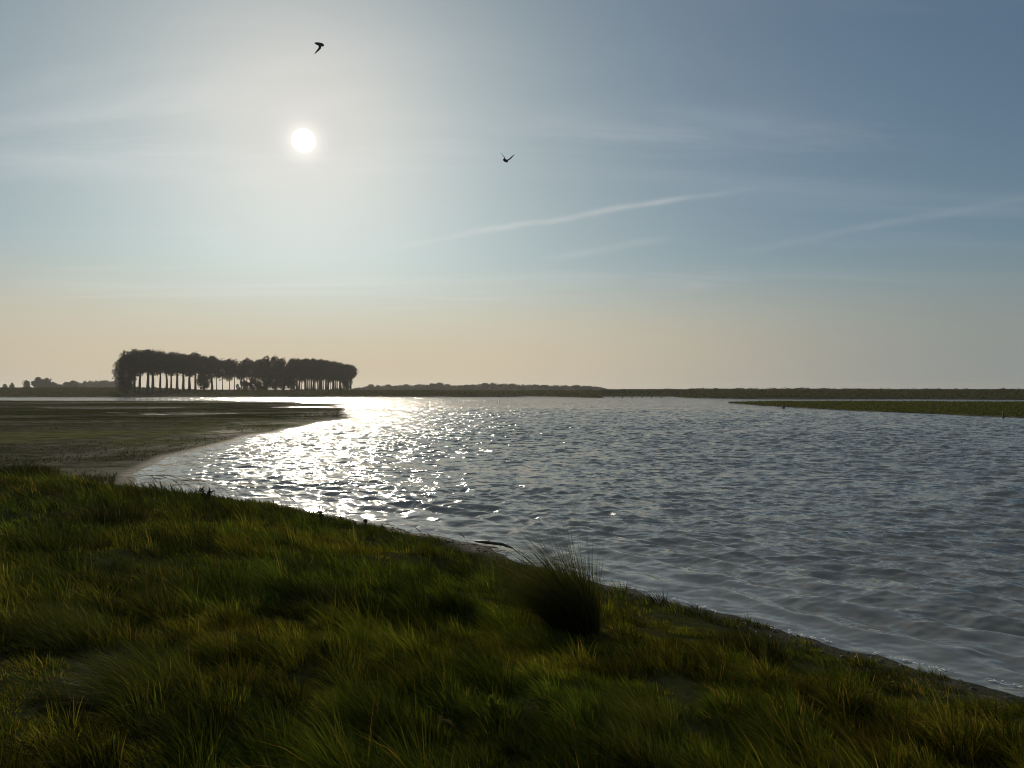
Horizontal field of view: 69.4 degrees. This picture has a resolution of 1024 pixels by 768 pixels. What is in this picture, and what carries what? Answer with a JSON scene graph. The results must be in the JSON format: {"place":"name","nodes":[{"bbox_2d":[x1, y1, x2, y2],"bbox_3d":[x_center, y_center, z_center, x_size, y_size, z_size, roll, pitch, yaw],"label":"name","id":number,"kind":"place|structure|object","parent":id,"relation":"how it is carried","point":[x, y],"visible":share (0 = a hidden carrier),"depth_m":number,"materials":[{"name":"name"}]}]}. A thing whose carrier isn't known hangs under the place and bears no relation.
{"place":"outdoors","nodes":[
{"label":"outdoors","id":0,"kind":"place"},
{"bbox_2d":[315,42,323,52],"bbox_3d":[-8.038,-14.152,31.240,0.376,0.623,0.546,0,-1,28],"label":"gull","id":1,"kind":"object","parent":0,"point":[319,44],"visible":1,"depth_m":31.05,"materials":[{"name":"black"}]},
{"bbox_2d":[0,467,896,665],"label":"bank grass","id":2,"kind":"structure","parent":0,"point":[80,493],"depth_m":10.68,"materials":[{"name":"green plant"}]},
{"bbox_2d":[438,715,467,765],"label":"grass stalk","id":3,"kind":"object","parent":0,"point":[447,721],"depth_m":3.85,"materials":[{"name":"green plant"}]},
{"bbox_2d":[0,396,1023,696],"bbox_3d":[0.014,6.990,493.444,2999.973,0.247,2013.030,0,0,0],"label":"water","id":4,"kind":"structure","parent":0,"point":[894,534],"depth_m":21.26,"materials":[{"name":"grey liquid"}]},
{"bbox_2d":[475,540,512,548],"bbox_3d":[-0.341,3.066,14.236,0.956,0.082,0.085,0,-1,37],"label":"driftwood","id":5,"kind":"object","parent":4,"relation":"on","point":[488,542],"visible":0.87,"depth_m":14.25,"materials":[{"name":"wood"}]},
{"bbox_2d":[572,568,1023,687],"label":"foam","id":6,"kind":"object","parent":4,"relation":"on","point":[827,640],"visible":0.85,"depth_m":8.85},
{"bbox_2d":[0,387,1023,767],"bbox_3d":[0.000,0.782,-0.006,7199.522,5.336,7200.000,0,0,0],"label":"ground","id":7,"kind":"structure","parent":0,"point":[82,433],"depth_m":13.02,"materials":[{"name":"brown soil"}]},
{"bbox_2d":[22,380,29,386],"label":"broadleaf tree","id":8,"kind":"object","parent":7,"relation":"on","point":[26,384],"visible":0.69,"depth_m":759.86,"materials":[{"name":"green plant"}]},
{"bbox_2d":[0,462,60,477],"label":"grass tussock","id":9,"kind":"object","parent":7,"relation":"on","point":[29,468],"depth_m":24.63,"materials":[{"name":"green plant"}]},
{"bbox_2d":[31,377,43,387],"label":"broadleaf tree","id":10,"kind":"object","parent":7,"relation":"on","point":[37,382],"visible":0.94,"depth_m":758.60,"materials":[{"name":"green plant"}]},
{"bbox_2d":[41,378,54,386],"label":"broadleaf tree","id":11,"kind":"object","parent":7,"relation":"on","point":[46,382],"visible":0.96,"depth_m":762.67,"materials":[{"name":"green plant"}]},
{"bbox_2d":[0,591,111,654],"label":"grass tussock","id":12,"kind":"object","parent":7,"relation":"on","point":[58,640],"depth_m":5.44,"materials":[{"name":"green plant"}]},
{"bbox_2d":[51,381,60,386],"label":"broadleaf tree","id":13,"kind":"object","parent":7,"relation":"on","point":[54,385],"visible":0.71,"depth_m":768.43,"materials":[{"name":"green plant"}]},
{"bbox_2d":[67,380,78,387],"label":"broadleaf tree","id":14,"kind":"object","parent":7,"relation":"on","point":[72,383],"visible":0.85,"depth_m":778.37,"materials":[{"name":"green plant"}]},
{"bbox_2d":[4,632,199,711],"bbox_3d":[-2.476,1.712,4.519,1.123,0.410,1.173,0,0,0],"label":"grass tussock","id":15,"kind":"object","parent":7,"relation":"on","point":[98,686],"depth_m":4.48,"materials":[{"name":"green plant"}]},
{"bbox_2d":[71,380,132,387],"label":"woodland","id":16,"kind":"object","parent":7,"relation":"on","point":[99,384],"visible":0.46,"depth_m":975.03,"materials":[{"name":"green plant"}]},
{"bbox_2d":[55,499,152,527],"bbox_3d":[-6.349,1.970,11.466,1.483,0.464,1.383,0,-1,-23],"label":"grass tussock","id":17,"kind":"object","parent":7,"relation":"on","point":[111,516],"depth_m":11.38,"materials":[{"name":"green plant"}]},
{"bbox_2d":[102,734,118,758],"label":"leafy plant","id":18,"kind":"object","parent":7,"relation":"on","point":[111,745],"visible":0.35,"depth_m":3.71,"materials":[{"name":"green plant"}]},
{"bbox_2d":[111,350,139,393],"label":"poplar tree","id":19,"kind":"object","parent":7,"relation":"on","point":[125,378],"visible":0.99,"depth_m":318.75,"materials":[{"name":"green plant"}]},
{"bbox_2d":[123,348,147,392],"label":"poplar tree","id":20,"kind":"object","parent":7,"relation":"on","point":[137,357],"visible":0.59,"depth_m":323.57,"materials":[{"name":"green plant"}]},
{"bbox_2d":[135,350,151,392],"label":"poplar tree","id":21,"kind":"object","parent":7,"relation":"on","point":[147,366],"visible":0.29,"depth_m":329.67,"materials":[{"name":"green plant"}]},
{"bbox_2d":[142,349,158,391],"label":"poplar tree","id":22,"kind":"object","parent":7,"relation":"on","point":[153,364],"visible":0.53,"depth_m":335.59,"materials":[{"name":"green plant"}]},
{"bbox_2d":[146,349,163,391],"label":"poplar tree","id":23,"kind":"object","parent":7,"relation":"on","point":[156,371],"visible":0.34,"depth_m":341.59,"materials":[{"name":"green plant"}]},
{"bbox_2d":[157,350,171,391],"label":"poplar tree","id":24,"kind":"object","parent":7,"relation":"on","point":[165,365],"visible":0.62,"depth_m":347.72,"materials":[{"name":"green plant"}]},
{"bbox_2d":[132,478,197,497],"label":"grass stalk","id":25,"kind":"object","parent":7,"relation":"on","point":[163,478],"depth_m":16.10,"materials":[{"name":"green plant"}]},
{"bbox_2d":[127,475,211,497],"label":"grass stalk","id":26,"kind":"object","parent":7,"relation":"on","point":[164,475],"depth_m":16.03,"materials":[{"name":"green plant"}]},
{"bbox_2d":[162,352,178,390],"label":"poplar tree","id":27,"kind":"object","parent":7,"relation":"on","point":[173,363],"visible":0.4,"depth_m":353.85,"materials":[{"name":"green plant"}]},
{"bbox_2d":[162,352,180,390],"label":"poplar tree","id":28,"kind":"object","parent":7,"relation":"on","point":[177,366],"visible":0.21,"depth_m":360.22,"materials":[{"name":"green plant"}]},
{"bbox_2d":[0,400,344,483],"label":"saltmarsh","id":29,"kind":"structure","parent":7,"relation":"on","point":[130,418],"depth_m":83.86,"materials":[{"name":"green plant"}]},
{"bbox_2d":[173,352,189,390],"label":"poplar tree","id":30,"kind":"object","parent":7,"relation":"on","point":[183,363],"visible":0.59,"depth_m":366.54,"materials":[{"name":"green plant"}]},
{"bbox_2d":[179,353,193,390],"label":"poplar tree","id":31,"kind":"object","parent":7,"relation":"on","point":[189,367],"visible":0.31,"depth_m":373.06,"materials":[{"name":"green plant"}]},
{"bbox_2d":[181,354,198,390],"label":"poplar tree","id":32,"kind":"object","parent":7,"relation":"on","point":[192,372],"visible":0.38,"depth_m":379.42,"materials":[{"name":"green plant"}]},
{"bbox_2d":[188,351,205,389],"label":"poplar tree","id":33,"kind":"object","parent":7,"relation":"on","point":[198,357],"visible":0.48,"depth_m":385.52,"materials":[{"name":"green plant"}]},
{"bbox_2d":[196,355,214,390],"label":"poplar tree","id":34,"kind":"object","parent":7,"relation":"on","point":[205,375],"visible":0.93,"depth_m":389.81,"materials":[{"name":"green plant"}]},
{"bbox_2d":[199,487,214,501],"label":"leafy plant","id":35,"kind":"object","parent":7,"relation":"on","point":[209,492],"visible":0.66,"depth_m":16.00,"materials":[{"name":"green plant"}]},
{"bbox_2d":[168,483,253,509],"bbox_3d":[-6.239,2.401,15.336,1.698,0.728,0.068,0,0,-13],"label":"grass stalk","id":36,"kind":"object","parent":7,"relation":"on","point":[219,485],"depth_m":15.38,"materials":[{"name":"green plant"}]},
{"bbox_2d":[207,355,221,390],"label":"poplar tree","id":37,"kind":"object","parent":7,"relation":"on","point":[215,361],"visible":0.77,"depth_m":396.39,"materials":[{"name":"green plant"}]},
{"bbox_2d":[213,361,223,389],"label":"poplar tree","id":38,"kind":"object","parent":7,"relation":"on","point":[216,376],"visible":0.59,"depth_m":400.16,"materials":[{"name":"green plant"}]},
{"bbox_2d":[218,358,229,389],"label":"poplar tree","id":39,"kind":"object","parent":7,"relation":"on","point":[225,367],"visible":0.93,"depth_m":402.37,"materials":[{"name":"green plant"}]},
{"bbox_2d":[225,358,235,389],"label":"poplar tree","id":40,"kind":"object","parent":7,"relation":"on","point":[229,376],"visible":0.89,"depth_m":406.06,"materials":[{"name":"green plant"}]},
{"bbox_2d":[227,359,241,389],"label":"poplar tree","id":41,"kind":"object","parent":7,"relation":"on","point":[237,371],"visible":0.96,"depth_m":406.22,"materials":[{"name":"green plant"}]},
{"bbox_2d":[235,361,247,389],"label":"poplar tree","id":42,"kind":"object","parent":7,"relation":"on","point":[242,375],"visible":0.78,"depth_m":410.56,"materials":[{"name":"green plant"}]},
{"bbox_2d":[240,379,248,390],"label":"bush","id":43,"kind":"object","parent":7,"relation":"on","point":[244,384],"visible":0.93,"depth_m":403.43,"materials":[{"name":"green plant"}]},
{"bbox_2d":[240,357,252,379],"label":"poplar tree","id":44,"kind":"object","parent":7,"relation":"on","point":[247,368],"visible":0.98,"depth_m":412.22,"materials":[{"name":"green plant"}]},
{"bbox_2d":[246,361,258,380],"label":"poplar tree","id":45,"kind":"object","parent":7,"relation":"on","point":[255,374],"visible":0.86,"depth_m":414.14,"materials":[{"name":"green plant"}]},
{"bbox_2d":[247,378,258,390],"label":"bush","id":46,"kind":"object","parent":7,"relation":"on","point":[251,383],"visible":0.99,"depth_m":405.52,"materials":[{"name":"green plant"}]},
{"bbox_2d":[254,359,261,380],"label":"poplar tree","id":47,"kind":"object","parent":7,"relation":"on","point":[258,363],"visible":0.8,"depth_m":416.78,"materials":[{"name":"green plant"}]},
{"bbox_2d":[256,380,262,389],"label":"bush","id":48,"kind":"object","parent":7,"relation":"on","point":[260,386],"visible":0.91,"depth_m":408.48,"materials":[{"name":"green plant"}]},
{"bbox_2d":[258,355,272,389],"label":"poplar tree","id":49,"kind":"object","parent":7,"relation":"on","point":[265,375],"visible":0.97,"depth_m":414.71,"materials":[{"name":"green plant"}]},
{"bbox_2d":[268,355,283,389],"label":"poplar tree","id":50,"kind":"object","parent":7,"relation":"on","point":[276,376],"visible":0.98,"depth_m":417.41,"materials":[{"name":"green plant"}]},
{"bbox_2d":[278,357,291,389],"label":"poplar tree","id":51,"kind":"object","parent":7,"relation":"on","point":[281,370],"visible":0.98,"depth_m":419.52,"materials":[{"name":"green plant"}]},
{"bbox_2d":[284,359,298,389],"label":"poplar tree","id":52,"kind":"object","parent":7,"relation":"on","point":[293,380],"visible":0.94,"depth_m":422.54,"materials":[{"name":"green plant"}]},
{"bbox_2d":[291,358,301,389],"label":"poplar tree","id":53,"kind":"object","parent":7,"relation":"on","point":[295,369],"visible":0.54,"depth_m":425.61,"materials":[{"name":"green plant"}]},
{"bbox_2d":[296,358,306,389],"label":"poplar tree","id":54,"kind":"object","parent":7,"relation":"on","point":[300,364],"visible":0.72,"depth_m":427.21,"materials":[{"name":"green plant"}]},
{"bbox_2d":[297,367,306,389],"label":"poplar tree","id":55,"kind":"object","parent":7,"relation":"on","point":[300,377],"visible":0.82,"depth_m":429.88,"materials":[{"name":"green plant"}]},
{"bbox_2d":[302,359,311,389],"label":"poplar tree","id":56,"kind":"object","parent":7,"relation":"on","point":[307,365],"visible":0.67,"depth_m":432.67,"materials":[{"name":"green plant"}]},
{"bbox_2d":[307,361,315,388],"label":"poplar tree","id":57,"kind":"object","parent":7,"relation":"on","point":[311,373],"visible":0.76,"depth_m":435.84,"materials":[{"name":"green plant"}]},
{"bbox_2d":[267,579,357,620],"bbox_3d":[-1.943,2.044,7.141,0.975,0.375,1.043,0,0,0],"label":"grass tussock","id":58,"kind":"object","parent":7,"relation":"on","point":[322,595],"depth_m":7.09,"materials":[{"name":"green plant"}]},
{"bbox_2d":[309,358,320,389],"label":"poplar tree","id":59,"kind":"object","parent":7,"relation":"on","point":[315,365],"visible":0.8,"depth_m":439.33,"materials":[{"name":"green plant"}]},
{"bbox_2d":[314,363,322,389],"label":"poplar tree","id":60,"kind":"object","parent":7,"relation":"on","point":[318,379],"visible":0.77,"depth_m":441.36,"materials":[{"name":"green plant"}]},
{"bbox_2d":[316,359,327,389],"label":"poplar tree","id":61,"kind":"object","parent":7,"relation":"on","point":[321,362],"visible":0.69,"depth_m":442.82,"materials":[{"name":"green plant"}]},
{"bbox_2d":[317,506,327,518],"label":"leafy plant","id":62,"kind":"object","parent":7,"relation":"on","point":[320,512],"visible":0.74,"depth_m":16.27,"materials":[{"name":"green plant"}]},
{"bbox_2d":[312,632,332,649],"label":"leafy plant","id":63,"kind":"object","parent":7,"relation":"on","point":[319,640],"visible":0.41,"depth_m":5.34,"materials":[{"name":"green plant"}]},
{"bbox_2d":[321,364,329,389],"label":"poplar tree","id":64,"kind":"object","parent":7,"relation":"on","point":[326,376],"visible":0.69,"depth_m":446.65,"materials":[{"name":"green plant"}]},
{"bbox_2d":[324,360,335,388],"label":"poplar tree","id":65,"kind":"object","parent":7,"relation":"on","point":[330,366],"visible":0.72,"depth_m":449.03,"materials":[{"name":"green plant"}]},
{"bbox_2d":[330,364,336,388],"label":"poplar tree","id":66,"kind":"object","parent":7,"relation":"on","point":[332,378],"visible":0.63,"depth_m":452.52,"materials":[{"name":"green plant"}]},
{"bbox_2d":[333,361,341,389],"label":"poplar tree","id":67,"kind":"object","parent":7,"relation":"on","point":[338,369],"visible":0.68,"depth_m":454.54,"materials":[{"name":"green plant"}]},
{"bbox_2d":[337,367,346,388],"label":"poplar tree","id":68,"kind":"object","parent":7,"relation":"on","point":[341,379],"visible":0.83,"depth_m":457.75,"materials":[{"name":"green plant"}]},
{"bbox_2d":[339,364,346,389],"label":"poplar tree","id":69,"kind":"object","parent":7,"relation":"on","point":[343,369],"visible":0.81,"depth_m":457.08,"materials":[{"name":"green plant"}]},
{"bbox_2d":[341,365,353,389],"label":"poplar tree","id":70,"kind":"object","parent":7,"relation":"on","point":[347,383],"visible":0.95,"depth_m":459.90,"materials":[{"name":"green plant"}]},
{"bbox_2d":[346,363,355,387],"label":"poplar tree","id":71,"kind":"object","parent":7,"relation":"on","point":[353,371],"visible":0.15,"depth_m":470.96,"materials":[{"name":"green plant"}]},
{"bbox_2d":[349,364,358,389],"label":"poplar tree","id":72,"kind":"object","parent":7,"relation":"on","point":[356,369],"visible":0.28,"depth_m":474.47,"materials":[{"name":"green plant"}]},
{"bbox_2d":[368,384,374,389],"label":"broadleaf tree","id":73,"kind":"object","parent":7,"relation":"on","point":[370,386],"visible":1,"depth_m":898.08,"materials":[{"name":"green plant"}]},
{"bbox_2d":[401,384,410,389],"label":"broadleaf tree","id":74,"kind":"object","parent":7,"relation":"on","point":[405,386],"visible":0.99,"depth_m":922.14,"materials":[{"name":"green plant"}]},
{"bbox_2d":[429,383,436,389],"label":"broadleaf tree","id":75,"kind":"object","parent":7,"relation":"on","point":[433,386],"visible":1,"depth_m":898.55,"materials":[{"name":"green plant"}]},
{"bbox_2d":[437,382,443,389],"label":"broadleaf tree","id":76,"kind":"object","parent":7,"relation":"on","point":[440,385],"visible":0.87,"depth_m":923.17,"materials":[{"name":"green plant"}]},
{"bbox_2d":[456,385,464,389],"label":"broadleaf tree","id":77,"kind":"object","parent":7,"relation":"on","point":[459,387],"visible":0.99,"depth_m":897.49,"materials":[{"name":"green plant"}]},
{"bbox_2d":[463,384,472,389],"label":"broadleaf tree","id":78,"kind":"object","parent":7,"relation":"on","point":[467,387],"visible":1,"depth_m":922.33,"materials":[{"name":"green plant"}]},
{"bbox_2d":[352,382,605,389],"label":"woodland","id":79,"kind":"object","parent":7,"relation":"on","point":[425,387],"visible":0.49,"depth_m":938.55,"materials":[{"name":"green plant"}]},
{"bbox_2d":[479,383,489,389],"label":"broadleaf tree","id":80,"kind":"object","parent":7,"relation":"on","point":[484,386],"visible":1,"depth_m":897.68,"materials":[{"name":"green plant"}]},
{"bbox_2d":[484,694,503,717],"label":"leafy plant","id":81,"kind":"object","parent":7,"relation":"on","point":[491,703],"visible":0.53,"depth_m":4.55,"materials":[{"name":"green plant"}]},
{"bbox_2d":[489,383,498,389],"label":"broadleaf tree","id":82,"kind":"object","parent":7,"relation":"on","point":[493,386],"visible":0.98,"depth_m":922.30,"materials":[{"name":"green plant"}]},
{"bbox_2d":[0,535,1023,767],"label":"bank grass","id":83,"kind":"structure","parent":7,"relation":"on","point":[381,741],"depth_m":4.94,"materials":[{"name":"green plant"}]},
{"bbox_2d":[0,386,1023,398],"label":"saltmarsh","id":84,"kind":"structure","parent":7,"relation":"on","point":[734,391],"depth_m":327.58,"materials":[{"name":"green plant"}]},
{"bbox_2d":[507,383,517,389],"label":"broadleaf tree","id":85,"kind":"object","parent":7,"relation":"on","point":[511,386],"visible":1,"depth_m":896.66,"materials":[{"name":"green plant"}]},
{"bbox_2d":[516,386,527,389],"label":"broadleaf tree","id":86,"kind":"object","parent":7,"relation":"on","point":[522,387],"visible":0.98,"depth_m":921.83,"materials":[{"name":"green plant"}]},
{"bbox_2d":[444,520,612,636],"bbox_3d":[0.148,1.951,7.394,1.879,1.301,2.197,0,0,0],"label":"grass tussock","id":87,"kind":"object","parent":7,"relation":"on","point":[572,605],"depth_m":7.46,"materials":[{"name":"green plant"}]},
{"bbox_2d":[539,385,548,389],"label":"broadleaf tree","id":88,"kind":"object","parent":7,"relation":"on","point":[542,387],"visible":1,"depth_m":897.37,"materials":[{"name":"green plant"}]},
{"bbox_2d":[550,386,561,389],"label":"broadleaf tree","id":89,"kind":"object","parent":7,"relation":"on","point":[555,387],"visible":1,"depth_m":922.04,"materials":[{"name":"green plant"}]},
{"bbox_2d":[570,385,580,389],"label":"broadleaf tree","id":90,"kind":"object","parent":7,"relation":"on","point":[575,387],"visible":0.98,"depth_m":897.65,"materials":[{"name":"green plant"}]},
{"bbox_2d":[581,386,592,389],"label":"broadleaf tree","id":91,"kind":"object","parent":7,"relation":"on","point":[587,387],"visible":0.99,"depth_m":924.57,"materials":[{"name":"green plant"}]},
{"bbox_2d":[534,704,673,767],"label":"grass tussock","id":92,"kind":"object","parent":7,"relation":"on","point":[649,745],"depth_m":3.97,"materials":[{"name":"green plant"}]},
{"bbox_2d":[553,680,687,751],"bbox_3d":[0.621,1.958,4.457,0.883,0.328,0.925,0,0,0],"label":"grass tussock","id":93,"kind":"object","parent":7,"relation":"on","point":[649,717],"depth_m":4.44,"materials":[{"name":"green plant"}]},
{"bbox_2d":[390,527,1011,698],"bbox_3d":[5.144,3.016,7.768,22.718,0.122,1.805,0,-1,44],"label":"wrack","id":94,"kind":"object","parent":7,"relation":"on","point":[880,661],"visible":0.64,"depth_m":8.92,"materials":[{"name":"brown plant"}]},
{"bbox_2d":[694,627,789,668],"bbox_3d":[2.308,2.662,7.582,1.033,0.267,1.052,0,-1,37],"label":"grass tussock","id":95,"kind":"object","parent":7,"relation":"on","point":[744,641],"depth_m":7.62,"materials":[{"name":"green plant"}]},
{"bbox_2d":[597,387,1023,393],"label":"dune scrub","id":96,"kind":"object","parent":7,"relation":"on","point":[690,389],"visible":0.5,"depth_m":418.10,"materials":[{"name":"green plant"}]},
{"bbox_2d":[764,672,862,709],"bbox_3d":[2.216,2.292,5.562,0.775,0.248,0.787,0,0,0],"label":"grass tussock","id":97,"kind":"object","parent":7,"relation":"on","point":[815,687],"depth_m":5.62,"materials":[{"name":"green plant"}]},
{"bbox_2d":[729,400,1023,416],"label":"saltmarsh","id":98,"kind":"structure","parent":7,"relation":"on","point":[994,409],"depth_m":121.52,"materials":[{"name":"green plant"}]},
{"bbox_2d":[978,718,993,736],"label":"leafy plant","id":99,"kind":"object","parent":7,"relation":"on","point":[985,727],"visible":0.11,"depth_m":4.91,"materials":[{"name":"green plant"}]},
{"bbox_2d":[0,0,1023,389],"label":"sky","id":100,"kind":"structure","parent":0,"point":[723,194],"materials":[{"name":"blue"}]}
]}

